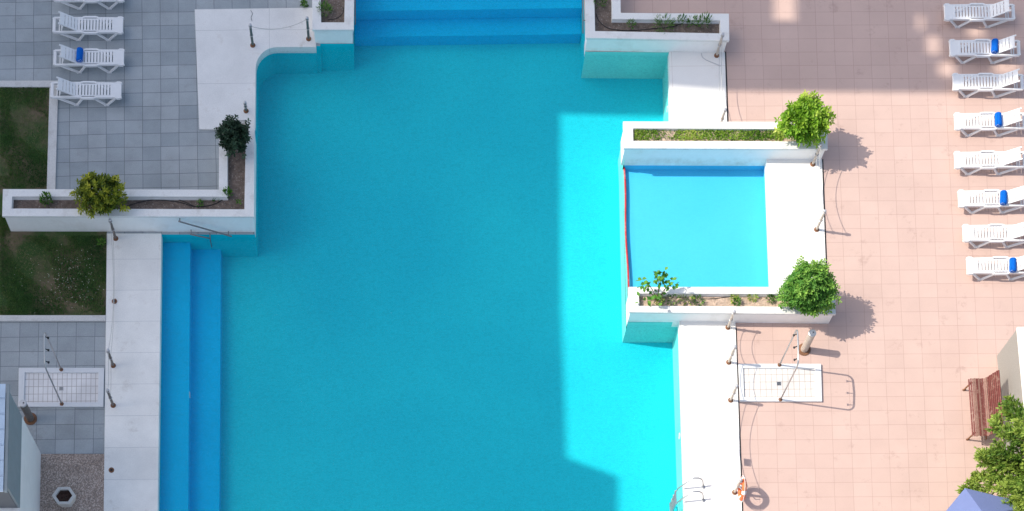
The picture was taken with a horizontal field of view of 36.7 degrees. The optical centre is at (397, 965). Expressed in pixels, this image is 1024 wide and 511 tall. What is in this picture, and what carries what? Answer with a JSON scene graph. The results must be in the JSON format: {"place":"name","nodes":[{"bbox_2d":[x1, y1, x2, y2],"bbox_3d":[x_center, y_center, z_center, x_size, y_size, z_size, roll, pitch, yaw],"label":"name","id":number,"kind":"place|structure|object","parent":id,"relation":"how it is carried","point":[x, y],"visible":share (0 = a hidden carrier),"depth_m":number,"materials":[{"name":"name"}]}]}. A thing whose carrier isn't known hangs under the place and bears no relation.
{"place":"outdoors","nodes":[
{"label":"outdoors","id":0,"kind":"place"},
{"bbox_2d":[0,384,40,510],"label":"pool building","id":1,"kind":"structure","parent":0,"point":[20,463],"depth_m":38.37,"materials":[{"name":"white paint"}]},
{"bbox_2d":[0,322,104,453],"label":"paved floor","id":2,"kind":"structure","parent":0,"point":[66,430],"depth_m":41.27,"materials":[{"name":"grey tile"}]},
{"bbox_2d":[19,400,36,424],"bbox_3d":[-9.826,-14.686,40.647,0.350,0.881,0.346,-1,83,0],"label":"bollard","id":3,"kind":"object","parent":2,"relation":"on","point":[30,417],"visible":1,"depth_m":40.70,"materials":[{"name":"metal"}]},
{"bbox_2d":[18,368,104,406],"bbox_3d":[-9.018,-15.498,41.157,2.298,0.056,1.124,-1,83,0],"label":"shower tray","id":4,"kind":"object","parent":2,"relation":"on","point":[79,387],"visible":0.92,"depth_m":41.17,"materials":[{"name":"tile"}]},
{"bbox_2d":[44,332,63,405],"bbox_3d":[-8.982,-15.636,40.139,0.164,2.021,1.083,-2,83,0],"label":"outdoor shower","id":5,"kind":"object","parent":4,"relation":"on","point":[60,369],"visible":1,"depth_m":39.76,"materials":[{"name":"metal"}]},
{"bbox_2d":[0,87,106,314],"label":"lawn ground","id":6,"kind":"structure","parent":0,"point":[39,123],"depth_m":41.68,"materials":[{"name":"green plant"}]},
{"bbox_2d":[0,81,105,321],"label":"kerb","id":7,"kind":"structure","parent":6,"relation":"on","point":[52,143],"depth_m":41.93,"materials":[{"name":"concrete"}]},
{"bbox_2d":[97,237,106,247],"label":"weed","id":8,"kind":"object","parent":6,"relation":"on","point":[102,240],"visible":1,"depth_m":41.61,"materials":[{"name":"green plant"}]},
{"bbox_2d":[40,454,103,510],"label":"gravel ground","id":9,"kind":"structure","parent":0,"point":[81,476],"depth_m":40.87,"materials":[{"name":"grey gravel"}]},
{"bbox_2d":[52,487,75,506],"bbox_3d":[-8.799,-12.371,40.630,0.630,0.340,0.469,-1,83,0],"label":"plant pot","id":10,"kind":"object","parent":9,"relation":"on","point":[64,496],"visible":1,"depth_m":40.51,"materials":[{"name":"concrete"}]},
{"bbox_2d":[104,233,162,510],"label":"pool deck","id":11,"kind":"structure","parent":0,"point":[132,424],"depth_m":41.20,"materials":[{"name":"white concrete"}]},
{"bbox_2d":[106,388,115,407],"bbox_3d":[-7.614,-15.049,40.663,0.144,0.864,0.140,-1,83,0],"label":"rope post","id":12,"kind":"object","parent":11,"relation":"on","point":[112,405],"visible":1,"depth_m":40.67,"materials":[{"name":"metal"}]},
{"bbox_2d":[106,349,115,367],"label":"rope post","id":13,"kind":"object","parent":11,"relation":"on","point":[112,365],"visible":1,"depth_m":40.82,"materials":[{"name":"metal"}]},
{"bbox_2d":[108,218,117,240],"bbox_3d":[-7.654,-19.794,41.246,0.144,0.864,0.140,-1,83,0],"label":"rope post","id":14,"kind":"object","parent":11,"relation":"on","point":[115,237],"visible":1,"depth_m":41.28,"materials":[{"name":"metal"}]},
{"bbox_2d":[108,223,113,348],"bbox_3d":[-7.646,-17.986,40.983,0.013,0.630,3.659,0,83,0],"label":"rope","id":15,"kind":"object","parent":14,"relation":"attached to","point":[113,286],"visible":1,"depth_m":41.18,"materials":[{"name":"grey fabric"}]},
{"bbox_2d":[111,239,113,349],"bbox_3d":[-7.646,-17.958,41.218,0.013,0.382,3.657,0,83,0],"label":"rope","id":16,"kind":"object","parent":14,"relation":"attached to","point":[113,314],"visible":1,"depth_m":41.30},
{"bbox_2d":[0,0,353,440],"bbox_3d":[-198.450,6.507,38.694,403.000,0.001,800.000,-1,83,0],"label":"pavement","id":17,"kind":"structure","parent":0,"point":[144,132],"depth_m":42.26,"materials":[{"name":"grey tile"}]},
{"bbox_2d":[50,77,121,105],"bbox_3d":[-8.509,-23.927,41.935,1.964,0.574,0.524,0,83,0],"label":"sun lounger","id":18,"kind":"object","parent":17,"relation":"on","point":[67,87],"visible":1,"depth_m":41.92,"materials":[{"name":"white plastic"}]},
{"bbox_2d":[52,11,123,40],"bbox_3d":[-8.506,-25.853,42.172,1.964,0.574,0.524,0,83,0],"label":"sun lounger","id":19,"kind":"object","parent":17,"relation":"on","point":[67,20],"visible":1,"depth_m":42.16,"materials":[{"name":"white plastic"}]},
{"bbox_2d":[53,44,124,73],"bbox_3d":[-8.458,-24.890,42.053,1.964,0.574,0.524,0,83,0],"label":"sun lounger","id":20,"kind":"object","parent":17,"relation":"on","point":[117,55],"visible":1,"depth_m":42.04,"materials":[{"name":"white plastic"}]},
{"bbox_2d":[76,47,82,62],"bbox_3d":[-8.696,-24.916,41.978,0.188,0.151,0.376,2,83,0],"label":"rolled towel","id":21,"kind":"object","parent":20,"relation":"on","point":[79,54],"visible":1,"depth_m":41.92,"materials":[{"name":"blue fabric"}]},
{"bbox_2d":[53,0,124,9],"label":"sun lounger","id":22,"kind":"object","parent":17,"relation":"on","point":[89,1],"visible":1,"depth_m":42.28,"materials":[{"name":"white plastic"}]},
{"bbox_2d":[2,119,255,236],"bbox_3d":[-7.204,-21.305,41.639,6.741,1.000,2.819,-1,83,0],"label":"planter","id":23,"kind":"object","parent":17,"relation":"on","point":[24,210],"visible":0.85,"depth_m":41.18,"materials":[{"name":"stone"}]},
{"bbox_2d":[39,191,52,205],"bbox_3d":[-9.387,-20.511,41.030,0.384,0.210,0.370,30,84,4],"label":"weed","id":24,"kind":"object","parent":23,"relation":"on","point":[46,197],"visible":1,"depth_m":41.03,"materials":[{"name":"green plant"}]},
{"bbox_2d":[69,170,130,218],"bbox_3d":[-7.898,-20.357,40.626,1.566,1.404,1.105,-16,83,-2],"label":"bush","id":25,"kind":"object","parent":23,"relation":"on","point":[110,192],"visible":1,"depth_m":40.33,"materials":[{"name":"green plant"}]},
{"bbox_2d":[119,200,221,208],"bbox_3d":[-6.073,-20.433,41.172,2.812,0.020,0.274,-1,83,0],"label":"hose","id":26,"kind":"object","parent":23,"relation":"on","point":[174,201],"visible":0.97,"depth_m":41.17,"materials":[{"name":"black rubber"}]},
{"bbox_2d":[190,229,211,247],"bbox_3d":[-5.349,-19.818,41.826,0.552,0.622,0.121,4,83,1],"label":"handrail","id":27,"kind":"object","parent":23,"relation":"attached to","point":[202,237],"visible":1,"depth_m":41.66,"materials":[{"name":"metal"}]},
{"bbox_2d":[178,218,231,236],"bbox_3d":[-5.176,-19.893,41.343,1.388,0.598,0.146,3,83,0],"label":"handrail","id":28,"kind":"object","parent":23,"relation":"attached to","point":[204,228],"visible":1,"depth_m":41.31,"materials":[{"name":"metal"}]},
{"bbox_2d":[222,186,232,197],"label":"weed","id":29,"kind":"object","parent":23,"relation":"on","point":[225,190],"visible":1,"depth_m":41.03,"materials":[{"name":"green plant"}]},
{"bbox_2d":[214,114,251,158],"bbox_3d":[-4.363,-21.984,40.858,1.050,1.152,1.065,-1,83,0],"label":"bush","id":30,"kind":"object","parent":23,"relation":"on","point":[231,134],"visible":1,"depth_m":40.56,"materials":[{"name":"green plant"}]},
{"bbox_2d":[300,0,308,7],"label":"weed","id":31,"kind":"object","parent":17,"relation":"on","point":[305,2],"visible":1,"depth_m":42.48,"materials":[{"name":"green plant"}]},
{"bbox_2d":[312,0,353,42],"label":"planter","id":32,"kind":"object","parent":17,"relation":"on","point":[340,29],"visible":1,"depth_m":42.00,"materials":[{"name":"stone"}]},
{"bbox_2d":[317,0,333,16],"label":"weed","id":33,"kind":"object","parent":32,"relation":"on","point":[327,5],"visible":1,"depth_m":41.89,"materials":[{"name":"green plant"}]},
{"bbox_2d":[195,8,316,129],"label":"pool deck","id":34,"kind":"structure","parent":0,"point":[229,58],"depth_m":42.36,"materials":[{"name":"white stone"}]},
{"bbox_2d":[243,101,248,112],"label":"rope post","id":35,"kind":"object","parent":34,"relation":"on","point":[245,106],"visible":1,"depth_m":41.95,"materials":[{"name":"metal"}]},
{"bbox_2d":[248,23,254,47],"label":"rope post","id":36,"kind":"object","parent":34,"relation":"on","point":[252,44],"visible":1,"depth_m":41.97,"materials":[{"name":"metal"}]},
{"bbox_2d":[305,16,310,40],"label":"rope post","id":37,"kind":"object","parent":34,"relation":"on","point":[308,37],"visible":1,"depth_m":41.98,"materials":[{"name":"metal"}]},
{"bbox_2d":[159,0,585,510],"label":"pool basin","id":38,"kind":"object","parent":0,"point":[333,57],"visible":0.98,"depth_m":42.70,"materials":[{"name":"paint"}]},
{"bbox_2d":[221,43,677,510],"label":"pool floor","id":39,"kind":"structure","parent":0,"point":[421,303],"depth_m":42.59,"materials":[{"name":"blue tile"}]},
{"bbox_2d":[160,242,221,510],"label":"pool steps","id":40,"kind":"structure","parent":39,"relation":"on","point":[190,475],"depth_m":41.79,"materials":[{"name":"blue paint"}]},
{"bbox_2d":[355,0,581,45],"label":"pool steps","id":41,"kind":"structure","parent":39,"relation":"on","point":[420,22],"depth_m":43.21,"materials":[{"name":"blue paint"}]},
{"bbox_2d":[622,169,627,326],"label":"paddling pool dividing kerb","id":42,"kind":"structure","parent":39,"relation":"on","point":[626,289],"depth_m":42.06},
{"bbox_2d":[623,165,629,286],"bbox_3d":[6.282,-20.194,42.103,0.082,0.056,3.946,-1,83,0],"label":"lane rope","id":43,"kind":"object","parent":42,"relation":"on","point":[626,227],"visible":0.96,"depth_m":42.07,"materials":[{"name":"red paint"}]},
{"bbox_2d":[581,52,682,510],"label":"sunny pool basin","id":44,"kind":"object","parent":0,"point":[640,65],"visible":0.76,"depth_m":42.45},
{"bbox_2d":[624,165,768,286],"bbox_3d":[8.199,-19.886,41.932,3.861,0.440,4.330,-1,83,0],"label":"paddling pool basin","id":45,"kind":"object","parent":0,"point":[696,226],"visible":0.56,"depth_m":42.21,"materials":[{"name":"liquid"}]},
{"bbox_2d":[668,52,726,121],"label":"corner pool deck","id":46,"kind":"structure","parent":0,"point":[694,95],"depth_m":42.20,"materials":[{"name":"white stone"}]},
{"bbox_2d":[714,33,723,57],"bbox_3d":[8.807,-25.144,41.895,0.144,0.844,0.140,-1,83,0],"label":"rope post","id":47,"kind":"object","parent":46,"relation":"on","point":[716,54],"visible":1,"depth_m":41.90,"materials":[{"name":"metal"}]},
{"bbox_2d":[719,47,721,115],"bbox_3d":[8.815,-24.053,41.878,0.013,0.222,2.174,0,83,0],"label":"rope","id":48,"kind":"object","parent":47,"relation":"attached to","point":[719,79],"visible":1,"depth_m":41.96,"materials":[{"name":"grey fabric"}]},
{"bbox_2d":[721,38,723,104],"bbox_3d":[8.815,-24.092,41.562,0.013,0.291,2.175,0,83,0],"label":"rope","id":49,"kind":"object","parent":47,"relation":"attached to","point":[721,73],"visible":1,"depth_m":41.69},
{"bbox_2d":[720,108,726,121],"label":"rope post","id":50,"kind":"object","parent":46,"relation":"on","point":[723,115],"visible":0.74,"depth_m":41.48,"materials":[{"name":"metal"}]},
{"bbox_2d":[678,321,741,510],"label":"sunny pool deck","id":51,"kind":"structure","parent":0,"point":[707,375],"depth_m":41.04,"materials":[{"name":"white concrete"}]},
{"bbox_2d":[669,477,704,510],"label":"pool ladder","id":52,"kind":"object","parent":51,"relation":"attached to","point":[674,502],"visible":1,"depth_m":40.73,"materials":[{"name":"metal"}]},
{"bbox_2d":[725,310,735,329],"bbox_3d":[8.909,-17.239,40.934,0.144,0.824,0.140,-1,83,0],"label":"rope post","id":53,"kind":"object","parent":51,"relation":"on","point":[727,327],"visible":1,"depth_m":40.99,"materials":[{"name":"metal"}]},
{"bbox_2d":[726,345,736,364],"bbox_3d":[8.904,-16.254,40.803,0.144,0.844,0.140,-1,83,0],"label":"rope post","id":54,"kind":"object","parent":51,"relation":"on","point":[728,361],"visible":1,"depth_m":40.81,"materials":[{"name":"metal"}]},
{"bbox_2d":[728,384,738,402],"bbox_3d":[8.926,-15.185,40.692,0.144,0.804,0.140,-1,83,0],"label":"rope post","id":55,"kind":"object","parent":51,"relation":"on","point":[730,399],"visible":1,"depth_m":40.70,"materials":[{"name":"metal"}]},
{"bbox_2d":[733,395,737,483],"bbox_3d":[8.945,-13.886,40.655,0.013,0.232,2.590,-1,83,0],"label":"rope","id":56,"kind":"object","parent":55,"relation":"attached to","point":[733,431],"visible":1,"depth_m":40.75,"materials":[{"name":"grey fabric"}]},
{"bbox_2d":[735,389,739,475],"bbox_3d":[8.945,-13.922,40.362,0.013,0.312,2.592,-1,83,0],"label":"rope","id":57,"kind":"object","parent":55,"relation":"attached to","point":[735,428],"visible":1,"depth_m":40.49,"materials":[{"name":"grey fabric"}]},
{"bbox_2d":[732,478,742,494],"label":"rope post","id":58,"kind":"object","parent":51,"relation":"on","point":[740,480],"visible":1,"depth_m":40.38,"materials":[{"name":"metal"}]},
{"bbox_2d":[738,475,746,501],"bbox_3d":[9.080,-12.530,40.342,0.216,0.686,0.678,-10,83,-1],"label":"lifebuoy","id":59,"kind":"object","parent":58,"relation":"hanging from","point":[742,489],"visible":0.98,"depth_m":40.15,"materials":[{"name":"plastic"}]},
{"bbox_2d":[764,159,825,286],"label":"paddling pool deck","id":60,"kind":"structure","parent":0,"point":[792,195],"depth_m":41.74,"materials":[{"name":"white stone"}]},
{"bbox_2d":[810,143,822,166],"bbox_3d":[11.350,-21.939,41.488,0.144,0.864,0.140,-1,83,0],"label":"rope post","id":61,"kind":"object","parent":60,"relation":"on","point":[812,163],"visible":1,"depth_m":41.50,"materials":[{"name":"metal"}]},
{"bbox_2d":[819,148,823,209],"bbox_3d":[11.370,-21.019,41.144,0.013,0.252,1.916,-1,83,0],"label":"rope","id":62,"kind":"object","parent":61,"relation":"attached to","point":[819,177],"visible":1,"depth_m":41.25,"materials":[{"name":"grey fabric"}]},
{"bbox_2d":[814,209,826,231],"bbox_3d":[11.391,-20.043,41.255,0.144,0.864,0.140,-1,83,0],"label":"rope post","id":63,"kind":"object","parent":60,"relation":"on","point":[816,229],"visible":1,"depth_m":41.27,"materials":[{"name":"metal"}]},
{"bbox_2d":[584,0,1023,510],"bbox_3d":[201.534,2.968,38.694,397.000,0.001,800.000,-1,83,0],"label":"terrace pavement","id":64,"kind":"structure","parent":0,"point":[913,336],"depth_m":41.63,"materials":[{"name":"pink tile"}]},
{"bbox_2d":[584,0,728,55],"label":"planter","id":65,"kind":"object","parent":64,"relation":"on","point":[599,36],"visible":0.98,"depth_m":41.98,"materials":[{"name":"stone"}]},
{"bbox_2d":[582,0,584,33],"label":"handrail","id":66,"kind":"object","parent":65,"relation":"attached to","point":[582,19],"visible":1,"depth_m":42.39,"materials":[{"name":"metal"}]},
{"bbox_2d":[593,0,606,8],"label":"weed","id":67,"kind":"object","parent":65,"relation":"on","point":[600,3],"visible":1,"depth_m":41.98,"materials":[{"name":"green plant"}]},
{"bbox_2d":[627,19,637,29],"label":"weed","id":68,"kind":"object","parent":65,"relation":"on","point":[628,22],"visible":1,"depth_m":41.90,"materials":[{"name":"green plant"}]},
{"bbox_2d":[595,13,696,30],"bbox_3d":[6.795,-25.735,42.005,2.794,0.020,0.451,6,83,1],"label":"hose","id":69,"kind":"object","parent":65,"relation":"on","point":[638,30],"visible":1,"depth_m":41.99,"materials":[{"name":"black rubber"}]},
{"bbox_2d":[651,13,675,33],"bbox_3d":[7.275,-25.692,41.858,0.652,0.256,0.663,17,83,2],"label":"weed","id":70,"kind":"object","parent":65,"relation":"on","point":[661,21],"visible":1,"depth_m":41.87,"materials":[{"name":"green plant"}]},
{"bbox_2d":[677,13,686,25],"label":"weed","id":71,"kind":"object","parent":65,"relation":"on","point":[681,20],"visible":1,"depth_m":41.85,"materials":[{"name":"green plant"}]},
{"bbox_2d":[687,15,698,26],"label":"weed","id":72,"kind":"object","parent":65,"relation":"on","point":[694,17],"visible":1,"depth_m":41.87,"materials":[{"name":"green plant"}]},
{"bbox_2d":[697,11,711,27],"bbox_3d":[8.392,-25.773,41.828,0.420,0.251,0.421,-1,83,0],"label":"weed","id":73,"kind":"object","parent":65,"relation":"on","point":[704,20],"visible":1,"depth_m":41.82,"materials":[{"name":"green plant"}]},
{"bbox_2d":[621,121,827,165],"bbox_3d":[8.871,-22.398,41.862,5.527,0.790,0.792,0,83,0],"label":"planter","id":74,"kind":"object","parent":64,"relation":"on","point":[662,151],"visible":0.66,"depth_m":41.55,"materials":[{"name":"stone"}]},
{"bbox_2d":[633,129,783,140],"bbox_3d":[8.445,-22.509,41.533,4.151,0.130,0.479,-1,83,0],"label":"ground cover","id":75,"kind":"object","parent":74,"relation":"on","point":[717,135],"visible":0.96,"depth_m":41.53,"materials":[{"name":"green plant"}]},
{"bbox_2d":[773,89,835,148],"bbox_3d":[10.880,-22.540,41.021,1.532,1.231,1.427,29,84,3],"label":"bush","id":76,"kind":"object","parent":74,"relation":"on","point":[805,117],"visible":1,"depth_m":40.70,"materials":[{"name":"green plant"}]},
{"bbox_2d":[626,287,835,326],"bbox_3d":[8.925,-17.673,41.282,5.514,0.790,0.829,-1,83,0],"label":"planter","id":77,"kind":"object","parent":64,"relation":"on","point":[761,309],"visible":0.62,"depth_m":41.01,"materials":[{"name":"stone"}]},
{"bbox_2d":[635,267,678,306],"bbox_3d":[6.846,-17.857,40.638,1.160,0.902,0.877,-1,83,0],"label":"sapling","id":78,"kind":"object","parent":77,"relation":"on","point":[662,277],"visible":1,"depth_m":40.46,"materials":[{"name":"green plant"}]},
{"bbox_2d":[654,295,664,304],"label":"weed","id":79,"kind":"object","parent":77,"relation":"on","point":[663,299],"visible":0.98,"depth_m":40.95,"materials":[{"name":"green plant"}]},
{"bbox_2d":[664,294,680,305],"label":"weed","id":80,"kind":"object","parent":77,"relation":"on","point":[671,298],"visible":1,"depth_m":40.97,"materials":[{"name":"green plant"}]},
{"bbox_2d":[692,294,705,305],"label":"weed","id":81,"kind":"object","parent":77,"relation":"on","point":[694,299],"visible":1,"depth_m":40.97,"materials":[{"name":"green plant"}]},
{"bbox_2d":[730,294,738,302],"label":"weed","id":82,"kind":"object","parent":77,"relation":"on","point":[731,301],"visible":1,"depth_m":40.95,"materials":[{"name":"green plant"}]},
{"bbox_2d":[733,296,741,305],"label":"weed","id":83,"kind":"object","parent":77,"relation":"on","point":[735,301],"visible":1,"depth_m":40.94,"materials":[{"name":"green plant"}]},
{"bbox_2d":[747,294,758,302],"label":"weed","id":84,"kind":"object","parent":77,"relation":"on","point":[752,297],"visible":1,"depth_m":40.98,"materials":[{"name":"green plant"}]},
{"bbox_2d":[766,292,775,302],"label":"weed","id":85,"kind":"object","parent":77,"relation":"on","point":[773,300],"visible":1,"depth_m":40.96,"materials":[{"name":"green plant"}]},
{"bbox_2d":[775,255,841,317],"bbox_3d":[10.783,-17.780,40.386,1.514,1.407,1.616,-29,84,-3],"label":"bush","id":86,"kind":"object","parent":77,"relation":"on","point":[803,290],"visible":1,"depth_m":40.08,"materials":[{"name":"green plant"}]},
{"bbox_2d":[725,52,826,510],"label":"expansion joint ground","id":87,"kind":"structure","parent":64,"relation":"on","point":[736,328],"depth_m":41.65,"materials":[{"name":"black rubber"}]},
{"bbox_2d":[738,364,821,401],"bbox_3d":[10.274,-15.623,41.152,2.221,0.056,1.087,-1,83,0],"label":"shower tray","id":88,"kind":"object","parent":64,"relation":"on","point":[763,382],"visible":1,"depth_m":41.16,"materials":[{"name":"tile"}]},
{"bbox_2d":[778,330,798,401],"bbox_3d":[10.232,-15.747,40.182,0.174,1.921,1.090,-1,83,0],"label":"outdoor shower","id":89,"kind":"object","parent":88,"relation":"on","point":[779,365],"visible":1,"depth_m":39.63,"materials":[{"name":"metal"}]},
{"bbox_2d":[799,329,815,355],"bbox_3d":[10.948,-16.625,40.863,0.350,0.881,0.346,-1,83,0],"label":"bollard","id":90,"kind":"object","parent":64,"relation":"on","point":[804,348],"visible":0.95,"depth_m":40.89,"materials":[{"name":"metal"}]},
{"bbox_2d":[943,0,1014,27],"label":"sun lounger","id":91,"kind":"object","parent":64,"relation":"on","point":[951,12],"visible":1,"depth_m":42.17,"materials":[{"name":"white plastic"}]},
{"bbox_2d":[946,488,1015,510],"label":"parasol","id":92,"kind":"object","parent":64,"relation":"on","point":[969,500],"visible":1,"depth_m":38.40,"materials":[{"name":"blue fabric"}]},
{"bbox_2d":[962,370,1002,439],"bbox_3d":[15.509,-14.785,40.634,0.682,0.898,1.618,-1,83,0],"label":"bench","id":93,"kind":"object","parent":64,"relation":"on","point":[980,405],"visible":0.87,"depth_m":40.59,"materials":[{"name":"red wood"}]},
{"bbox_2d":[948,34,1020,63],"bbox_3d":[16.108,-25.153,42.059,1.964,0.574,0.524,0,83,0],"label":"sun lounger","id":94,"kind":"object","parent":64,"relation":"on","point":[955,46],"visible":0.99,"depth_m":42.04,"materials":[{"name":"white plastic"}]},
{"bbox_2d":[991,38,997,53],"bbox_3d":[16.350,-25.155,41.980,0.188,0.151,0.376,4,83,1],"label":"rolled towel","id":95,"kind":"object","parent":94,"relation":"on","point":[994,45],"visible":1,"depth_m":41.92,"materials":[{"name":"blue fabric"}]},
{"bbox_2d":[951,68,1023,97],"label":"sun lounger","id":96,"kind":"object","parent":64,"relation":"on","point":[958,80],"visible":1,"depth_m":41.92,"materials":[{"name":"white plastic"}]},
{"bbox_2d":[953,146,1023,174],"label":"sun lounger","id":97,"kind":"object","parent":64,"relation":"on","point":[960,158],"visible":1,"depth_m":41.64,"materials":[{"name":"white plastic"}]},
{"bbox_2d":[953,108,1023,136],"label":"sun lounger","id":98,"kind":"object","parent":64,"relation":"on","point":[960,119],"visible":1,"depth_m":41.78,"materials":[{"name":"white plastic"}]},
{"bbox_2d":[995,112,1001,126],"bbox_3d":[16.344,-22.997,41.715,0.188,0.151,0.376,0,83,0],"label":"rolled towel","id":99,"kind":"object","parent":98,"relation":"on","point":[998,119],"visible":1,"depth_m":41.66,"materials":[{"name":"blue fabric"}]},
{"bbox_2d":[955,393,1023,510],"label":"broadleaf tree","id":100,"kind":"object","parent":64,"relation":"on","point":[997,460],"visible":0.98,"depth_m":38.62,"materials":[{"name":"green plant"}]},
{"bbox_2d":[957,186,1023,213],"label":"sun lounger","id":101,"kind":"object","parent":64,"relation":"on","point":[964,197],"visible":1,"depth_m":41.50,"materials":[{"name":"white plastic"}]},
{"bbox_2d":[1000,190,1006,204],"bbox_3d":[16.375,-20.733,41.438,0.188,0.151,0.376,4,83,1],"label":"rolled towel","id":102,"kind":"object","parent":101,"relation":"on","point":[1003,197],"visible":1,"depth_m":41.38,"materials":[{"name":"blue fabric"}]},
{"bbox_2d":[962,222,1023,247],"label":"sun lounger","id":103,"kind":"object","parent":64,"relation":"on","point":[969,235],"visible":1,"depth_m":41.38,"materials":[{"name":"white plastic"}]},
{"bbox_2d":[965,256,1023,280],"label":"sun lounger","id":104,"kind":"object","parent":64,"relation":"on","point":[972,268],"visible":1,"depth_m":41.27,"materials":[{"name":"white plastic"}]},
{"bbox_2d":[1009,257,1015,272],"bbox_3d":[16.532,-18.805,41.200,0.188,0.151,0.376,2,83,0],"label":"rolled towel","id":105,"kind":"object","parent":104,"relation":"on","point":[1012,264],"visible":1,"depth_m":41.15,"materials":[{"name":"blue fabric"}]},
{"bbox_2d":[997,327,1023,494],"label":"garden wall","id":106,"kind":"structure","parent":64,"relation":"on","point":[1010,358],"depth_m":40.25,"materials":[{"name":"paint"}]}
]}

